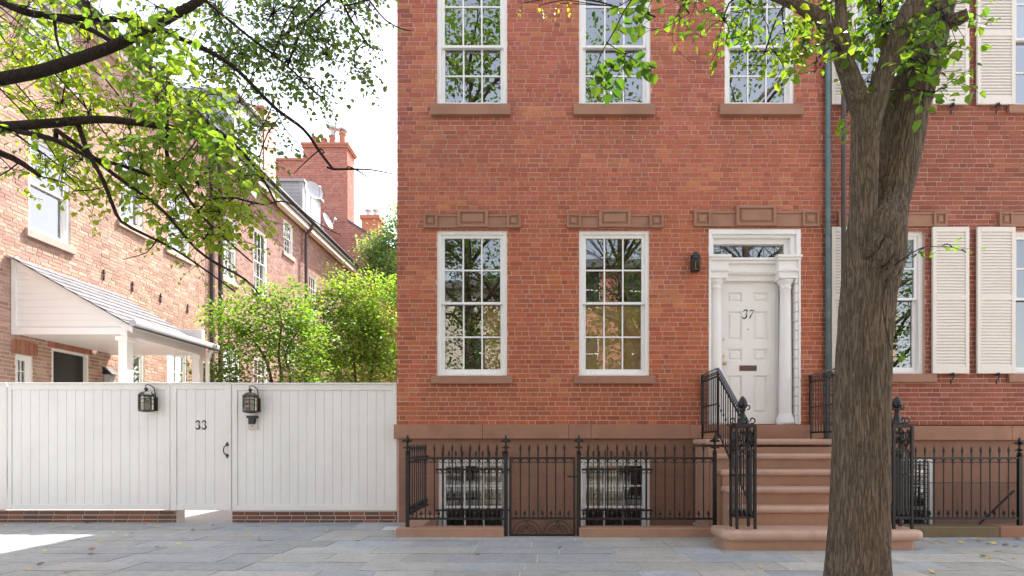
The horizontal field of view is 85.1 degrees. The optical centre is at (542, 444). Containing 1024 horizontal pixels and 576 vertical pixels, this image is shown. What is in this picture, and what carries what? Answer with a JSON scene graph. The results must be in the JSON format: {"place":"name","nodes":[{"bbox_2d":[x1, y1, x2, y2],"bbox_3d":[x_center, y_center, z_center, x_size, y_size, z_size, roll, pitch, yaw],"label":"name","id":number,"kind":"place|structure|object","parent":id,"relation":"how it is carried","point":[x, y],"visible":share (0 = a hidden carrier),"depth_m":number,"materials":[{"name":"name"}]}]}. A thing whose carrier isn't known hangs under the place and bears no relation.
{"place":"outdoors","nodes":[
{"label":"outdoors","id":0,"kind":"place"},
{"bbox_2d":[183,510,232,522],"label":"courtyard paving","id":1,"kind":"structure","parent":0,"point":[208,515],"depth_m":8.74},
{"bbox_2d":[0,382,184,522],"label":"board fence","id":2,"kind":"object","parent":1,"relation":"on","point":[84,451],"visible":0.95,"depth_m":8.03,"materials":[{"name":"paint"}]},
{"bbox_2d":[138,384,157,411],"bbox_3d":[-5.638,-0.666,7.924,0.194,0.398,0.193,0,0,0],"label":"wall lantern","id":3,"kind":"object","parent":2,"relation":"attached to","point":[147,393],"depth_m":7.91,"materials":[{"name":"metal"}]},
{"bbox_2d":[169,382,231,509],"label":"board gate","id":4,"kind":"structure","parent":2,"relation":"attached to","point":[200,445],"depth_m":8.03,"materials":[{"name":"paint"}]},
{"bbox_2d":[6,254,219,381],"bbox_3d":[-7.893,-1.042,10.520,2.185,4.305,2.440,0,0,0],"label":"porch","id":5,"kind":"object","parent":1,"relation":"on","point":[51,305],"visible":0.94,"depth_m":9.45,"materials":[{"name":"white paint"}]},
{"bbox_2d":[232,383,396,522],"bbox_3d":[-3.285,0.118,8.110,2.372,2.026,0.220,0,0,0],"label":"board fence","id":6,"kind":"object","parent":1,"relation":"on","point":[315,452],"visible":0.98,"depth_m":8.03,"materials":[{"name":"paint"}]},
{"bbox_2d":[242,385,260,412],"bbox_3d":[-4.158,-0.651,7.924,0.194,0.398,0.193,0,0,0],"label":"wall lantern","id":7,"kind":"object","parent":6,"relation":"attached to","point":[257,399],"depth_m":7.91,"materials":[{"name":"metal"}]},
{"bbox_2d":[246,416,258,428],"bbox_3d":[-4.165,-0.323,7.997,0.140,0.195,0.074,0,0,0],"label":"intercom","id":8,"kind":"object","parent":6,"relation":"attached to","point":[252,424],"visible":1,"depth_m":7.98,"materials":[{"name":"plastic"}]},
{"bbox_2d":[93,0,396,247],"label":"sky","id":9,"kind":"structure","parent":0,"point":[372,130],"materials":[{"name":"white"}]},
{"bbox_2d":[276,124,396,382],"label":"brick gable building","id":10,"kind":"structure","parent":0,"point":[337,187],"depth_m":26.98,"materials":[{"name":"brick"}]},
{"bbox_2d":[359,208,384,238],"bbox_3d":[-9.925,-6.290,32.500,1.150,14.800,1.200,0,0,0],"label":"brick chimney","id":11,"kind":"object","parent":10,"relation":"on","point":[368,218],"visible":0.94,"depth_m":32.00,"materials":[{"name":"brick"}]},
{"bbox_2d":[0,522,1023,575],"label":"sidewalk","id":12,"kind":"structure","parent":0,"point":[277,549],"depth_m":5.65,"materials":[{"name":"grey stone"}]},
{"bbox_2d":[0,0,411,302],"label":"street tree","id":13,"kind":"object","parent":12,"relation":"on","point":[139,31],"visible":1,"depth_m":4.60,"materials":[{"name":"green plant"}]},
{"bbox_2d":[396,515,503,537],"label":"stone curb","id":14,"kind":"structure","parent":12,"relation":"on","point":[423,528],"depth_m":6.70,"materials":[{"name":"brown stone"}]},
{"bbox_2d":[402,435,503,526],"bbox_3d":[-1.083,0.445,7.357,1.266,1.130,1.246,0,0,0],"label":"iron fence","id":15,"kind":"object","parent":14,"relation":"on","point":[422,503],"visible":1,"depth_m":6.79,"materials":[{"name":"black metal"}]},
{"bbox_2d":[501,435,583,535],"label":"iron gate","id":16,"kind":"structure","parent":15,"relation":"attached to","point":[538,458],"depth_m":6.79,"materials":[{"name":"black metal"}]},
{"bbox_2d":[579,526,713,537],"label":"stone curb","id":17,"kind":"structure","parent":12,"relation":"on","point":[645,531],"depth_m":6.70,"materials":[{"name":"brown stone"}]},
{"bbox_2d":[581,435,719,524],"bbox_3d":[1.303,0.445,6.800,1.726,1.130,0.132,0,0,0],"label":"iron fence","id":18,"kind":"object","parent":17,"relation":"on","point":[714,440],"visible":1,"depth_m":6.79,"materials":[{"name":"black metal"}]},
{"bbox_2d":[518,0,1000,575],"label":"street tree","id":19,"kind":"object","parent":12,"relation":"on","point":[890,106],"visible":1,"depth_m":3.66,"materials":[{"name":"green plant"}]},
{"bbox_2d":[693,426,922,549],"bbox_3d":[2.975,0.810,7.100,2.150,2.200,2.520,0,0,0],"label":"stoop","id":20,"kind":"object","parent":12,"relation":"on","point":[793,488],"visible":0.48,"depth_m":6.57,"materials":[{"name":"stone"}]},
{"bbox_2d":[700,368,756,528],"bbox_3d":[2.190,-0.048,6.970,0.283,1.916,2.023,0,0,0],"label":"stair railing","id":21,"kind":"object","parent":20,"relation":"on","point":[733,441],"visible":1,"depth_m":6.18,"materials":[{"name":"metal"}]},
{"bbox_2d":[809,368,913,528],"bbox_3d":[3.880,-0.048,6.970,0.283,1.916,2.023,0,0,0],"label":"stair railing","id":22,"kind":"object","parent":20,"relation":"on","point":[898,437],"visible":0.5,"depth_m":6.05,"materials":[{"name":"metal"}]},
{"bbox_2d":[891,524,1023,537],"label":"stone curb","id":23,"kind":"structure","parent":12,"relation":"on","point":[976,530],"depth_m":6.70,"materials":[{"name":"brown stone"}]},
{"bbox_2d":[891,438,1023,525],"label":"iron fence","id":24,"kind":"object","parent":23,"relation":"on","point":[1018,458],"visible":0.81,"depth_m":6.79,"materials":[{"name":"black metal"}]},
{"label":"areaway floor","id":25,"kind":"structure","parent":0,"visible":0},
{"bbox_2d":[394,0,823,534],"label":"brick house","id":26,"kind":"structure","parent":25,"relation":"on","point":[558,224],"depth_m":8.00,"materials":[{"name":"brick"}]},
{"bbox_2d":[430,0,510,116],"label":"window","id":27,"kind":"structure","parent":26,"relation":"in","point":[439,109],"depth_m":8.02,"materials":[{"name":"white paint"}]},
{"bbox_2d":[435,450,508,525],"bbox_3d":[-0.995,0.740,7.900,1.050,1.340,0.028,0,0,0],"label":"window guard","id":28,"kind":"object","parent":26,"relation":"attached to","point":[474,469],"visible":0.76,"depth_m":7.89,"materials":[{"name":"black metal"}]},
{"bbox_2d":[431,231,512,383],"bbox_3d":[-1.012,-1.978,8.090,1.165,2.205,0.300,0,0,0],"label":"window","id":29,"kind":"structure","parent":26,"relation":"in","point":[487,337],"depth_m":8.05,"materials":[{"name":"white paint"}]},
{"bbox_2d":[439,459,508,534],"bbox_3d":[-0.995,0.908,8.088,1.010,1.405,0.153,0,0,0],"label":"window","id":30,"kind":"structure","parent":26,"relation":"in","point":[492,476],"depth_m":8.05,"materials":[{"name":"white paint"}]},
{"bbox_2d":[573,0,654,116],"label":"window","id":31,"kind":"structure","parent":26,"relation":"in","point":[581,109],"depth_m":8.02,"materials":[{"name":"white paint"}]},
{"bbox_2d":[574,231,655,383],"bbox_3d":[1.028,-1.978,8.060,1.165,2.205,0.240,0,0,0],"label":"window","id":32,"kind":"structure","parent":26,"relation":"in","point":[614,341],"depth_m":8.09,"materials":[{"name":"white paint"}]},
{"bbox_2d":[581,459,649,525],"bbox_3d":[1.030,0.908,8.088,1.020,1.405,0.153,0,0,0],"label":"window","id":33,"kind":"structure","parent":26,"relation":"in","point":[583,465],"depth_m":8.05,"materials":[{"name":"white paint"}]},
{"bbox_2d":[581,450,652,525],"bbox_3d":[1.055,0.740,7.900,1.010,1.340,0.028,0,0,0],"label":"window guard","id":34,"kind":"object","parent":26,"relation":"attached to","point":[615,469],"visible":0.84,"depth_m":7.89,"materials":[{"name":"black metal"}]},
{"bbox_2d":[691,252,699,271],"bbox_3d":[2.170,-2.605,7.927,0.110,0.270,0.135,0,0,0],"label":"wall lantern","id":35,"kind":"object","parent":26,"relation":"attached to","point":[695,256],"depth_m":7.91,"materials":[{"name":"black paint"}]},
{"bbox_2d":[721,283,775,423],"bbox_3d":[3.020,-1.350,8.216,0.840,2.080,0.117,0,0,0],"label":"door","id":36,"kind":"structure","parent":26,"relation":"in","point":[748,310],"depth_m":8.23,"materials":[{"name":"white paint"}]},
{"bbox_2d":[719,0,802,116],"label":"window","id":37,"kind":"structure","parent":26,"relation":"in","point":[787,108],"depth_m":8.02,"materials":[{"name":"white paint"}]},
{"bbox_2d":[822,0,1023,524],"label":"brick house","id":38,"kind":"structure","parent":25,"relation":"on","point":[958,377],"depth_m":7.99,"materials":[{"name":"red brick"}]},
{"bbox_2d":[825,0,830,446],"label":"downspout","id":39,"kind":"object","parent":38,"relation":"attached to","point":[827,217],"visible":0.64,"depth_m":7.90,"materials":[{"name":"grey paint"}]},
{"bbox_2d":[841,87,846,279],"bbox_3d":[4.235,-4.240,7.840,0.078,8.300,0.078,0,0,0],"label":"downspout","id":40,"kind":"object","parent":38,"relation":"attached to","point":[843,178],"visible":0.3,"depth_m":7.81,"materials":[{"name":"brown paint"}]},
{"bbox_2d":[846,0,936,114],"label":"window","id":41,"kind":"structure","parent":38,"relation":"in","point":[857,14],"depth_m":8.12,"materials":[{"name":"white paint"}]},
{"bbox_2d":[891,459,932,523],"bbox_3d":[5.085,0.900,8.060,1.070,1.420,0.200,0,0,0],"label":"window","id":42,"kind":"structure","parent":38,"relation":"in","point":[929,466],"depth_m":7.97,"materials":[{"name":"white paint"}]},
{"bbox_2d":[892,232,936,381],"bbox_3d":[4.995,-1.990,8.070,1.270,2.180,0.240,0,0,0],"label":"window","id":43,"kind":"structure","parent":38,"relation":"in","point":[914,373],"depth_m":8.05,"materials":[{"name":"white paint"}]},
{"bbox_2d":[1006,232,1023,381],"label":"window","id":44,"kind":"structure","parent":38,"relation":"in","point":[1018,376],"depth_m":8.04,"materials":[{"name":"white paint"}]},
{"bbox_2d":[1006,0,1023,114],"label":"window","id":45,"kind":"structure","parent":38,"relation":"in","point":[1012,108],"depth_m":8.30,"materials":[{"name":"white paint"}]},
{"label":"garden ground","id":46,"kind":"structure","parent":0,"visible":0},
{"bbox_2d":[0,0,219,382],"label":"brick building","id":47,"kind":"structure","parent":46,"relation":"on","point":[50,235],"depth_m":10.98,"materials":[{"name":"brown brick"}]},
{"bbox_2d":[15,354,31,381],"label":"window","id":48,"kind":"structure","parent":47,"relation":"in","point":[23,364],"depth_m":9.74,"materials":[{"name":"white paint"}]},
{"bbox_2d":[24,136,76,254],"bbox_3d":[-9.070,-4.575,10.180,0.260,1.870,1.020,0,0,0],"label":"window","id":49,"kind":"structure","parent":47,"relation":"in","point":[49,225],"depth_m":10.31,"materials":[{"name":"white paint"}]},
{"bbox_2d":[25,0,78,98],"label":"window","id":50,"kind":"structure","parent":47,"relation":"in","point":[47,7],"depth_m":10.30,"materials":[{"name":"white paint"}]},
{"bbox_2d":[51,348,87,381],"bbox_3d":[-9.068,-0.360,10.615,0.144,2.840,0.830,0,0,0],"label":"door","id":51,"kind":"structure","parent":47,"relation":"in","point":[67,366],"depth_m":10.65,"materials":[{"name":"black paint"}]},
{"bbox_2d":[102,366,117,381],"bbox_3d":[-8.898,-1.425,11.490,0.195,0.370,0.220,0,0,0],"label":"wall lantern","id":52,"kind":"object","parent":47,"relation":"attached to","point":[109,373],"depth_m":11.42,"materials":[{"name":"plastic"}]},
{"bbox_2d":[117,146,147,239],"bbox_3d":[-9.070,-5.520,12.200,0.260,1.740,0.860,0,0,0],"label":"window","id":53,"kind":"structure","parent":47,"relation":"in","point":[137,220],"depth_m":12.38,"materials":[{"name":"white paint"}]},
{"bbox_2d":[133,355,143,381],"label":"window","id":54,"kind":"structure","parent":47,"relation":"in","point":[138,360],"depth_m":12.55,"materials":[{"name":"white paint"}]},
{"bbox_2d":[167,355,185,381],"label":"window","id":55,"kind":"structure","parent":47,"relation":"in","point":[175,366],"depth_m":13.85,"materials":[{"name":"white paint"}]},
{"bbox_2d":[165,185,193,264],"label":"window","id":56,"kind":"structure","parent":47,"relation":"in","point":[185,217],"depth_m":13.96,"materials":[{"name":"white paint"}]},
{"bbox_2d":[209,155,214,381],"bbox_3d":[-8.930,-3.615,15.050,0.130,9.350,0.124,0,0,0],"label":"downspout","id":57,"kind":"object","parent":47,"relation":"attached to","point":[211,287],"visible":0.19,"depth_m":15.01,"materials":[{"name":"brown paint"}]},
{"bbox_2d":[179,354,257,382],"bbox_3d":[-7.148,-0.473,12.547,2.075,3.167,1.588,0,0,0],"label":"garden shrub","id":58,"kind":"object","parent":46,"relation":"on","point":[214,376],"visible":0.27,"depth_m":12.45,"materials":[{"name":"green plant"}]},
{"bbox_2d":[191,274,346,382],"bbox_3d":[-6.316,-1.464,12.982,3.361,5.155,2.414,0,0,-19],"label":"garden tree","id":59,"kind":"object","parent":46,"relation":"on","point":[304,325],"visible":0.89,"depth_m":12.88,"materials":[{"name":"green plant"}]},
{"bbox_2d":[178,87,363,382],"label":"brick building","id":60,"kind":"structure","parent":46,"relation":"on","point":[324,247],"depth_m":19.05,"materials":[{"name":"brown brick"}]},
{"bbox_2d":[218,154,222,381],"bbox_3d":[-8.930,-3.615,15.450,0.130,9.350,0.124,0,0,0],"label":"downspout","id":61,"kind":"object","parent":60,"relation":"attached to","point":[220,277],"visible":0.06,"depth_m":15.40,"materials":[{"name":"brown paint"}]},
{"bbox_2d":[223,216,239,288],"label":"window","id":62,"kind":"structure","parent":60,"relation":"in","point":[226,279],"depth_m":16.39,"materials":[{"name":"white paint"}]},
{"bbox_2d":[224,348,238,381],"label":"window","id":63,"kind":"structure","parent":60,"relation":"in","point":[237,376],"depth_m":16.53,"materials":[{"name":"white paint"}]},
{"bbox_2d":[254,228,266,298],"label":"window","id":64,"kind":"structure","parent":60,"relation":"in","point":[264,245],"depth_m":18.22,"materials":[{"name":"white paint"}]},
{"bbox_2d":[254,357,266,382],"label":"window","id":65,"kind":"structure","parent":60,"relation":"in","point":[256,359],"depth_m":18.22,"materials":[{"name":"white paint"}]},
{"bbox_2d":[282,220,294,262],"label":"window","id":66,"kind":"structure","parent":60,"relation":"in","point":[289,230],"depth_m":20.00,"materials":[{"name":"white paint"}]},
{"bbox_2d":[285,326,296,369],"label":"window","id":67,"kind":"structure","parent":60,"relation":"in","point":[286,326],"depth_m":20.25,"materials":[{"name":"white paint"}]},
{"bbox_2d":[304,224,314,381],"bbox_3d":[-8.791,-3.659,21.000,0.377,9.339,0.114,0,0,0],"label":"downspout","id":68,"kind":"object","parent":60,"relation":"attached to","point":[309,230],"visible":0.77,"depth_m":20.95,"materials":[{"name":"brown paint"}]},
{"bbox_2d":[309,274,317,327],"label":"window","id":69,"kind":"structure","parent":60,"relation":"in","point":[313,288],"depth_m":22.29,"materials":[{"name":"white paint"}]},
{"bbox_2d":[305,181,322,213],"bbox_3d":[-8.867,-9.640,21.596,0.598,1.206,0.533,0,0,-14],"label":"satellite dish","id":70,"kind":"object","parent":60,"relation":"attached to","point":[313,189],"visible":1,"depth_m":21.70,"materials":[{"name":"plastic"}]},
{"bbox_2d":[322,213,335,228],"bbox_3d":[-9.814,-9.987,25.470,0.598,1.223,0.535,0,0,-43],"label":"satellite dish","id":71,"kind":"object","parent":60,"relation":"attached to","point":[328,222],"visible":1,"depth_m":25.59,"materials":[{"name":"plastic"}]},
{"bbox_2d":[282,262,396,382],"bbox_3d":[-5.029,-2.001,15.486,4.593,6.234,2.773,0,0,0],"label":"garden tree","id":72,"kind":"object","parent":46,"relation":"on","point":[376,331],"visible":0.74,"depth_m":15.21,"materials":[{"name":"green plant"}]},
{"bbox_2d":[344,193,396,382],"bbox_3d":[-6.433,-4.871,23.974,4.300,11.962,3.088,0,0,0],"label":"garden tree","id":73,"kind":"object","parent":46,"relation":"on","point":[379,256],"visible":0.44,"depth_m":23.58,"materials":[{"name":"green plant"}]}
]}

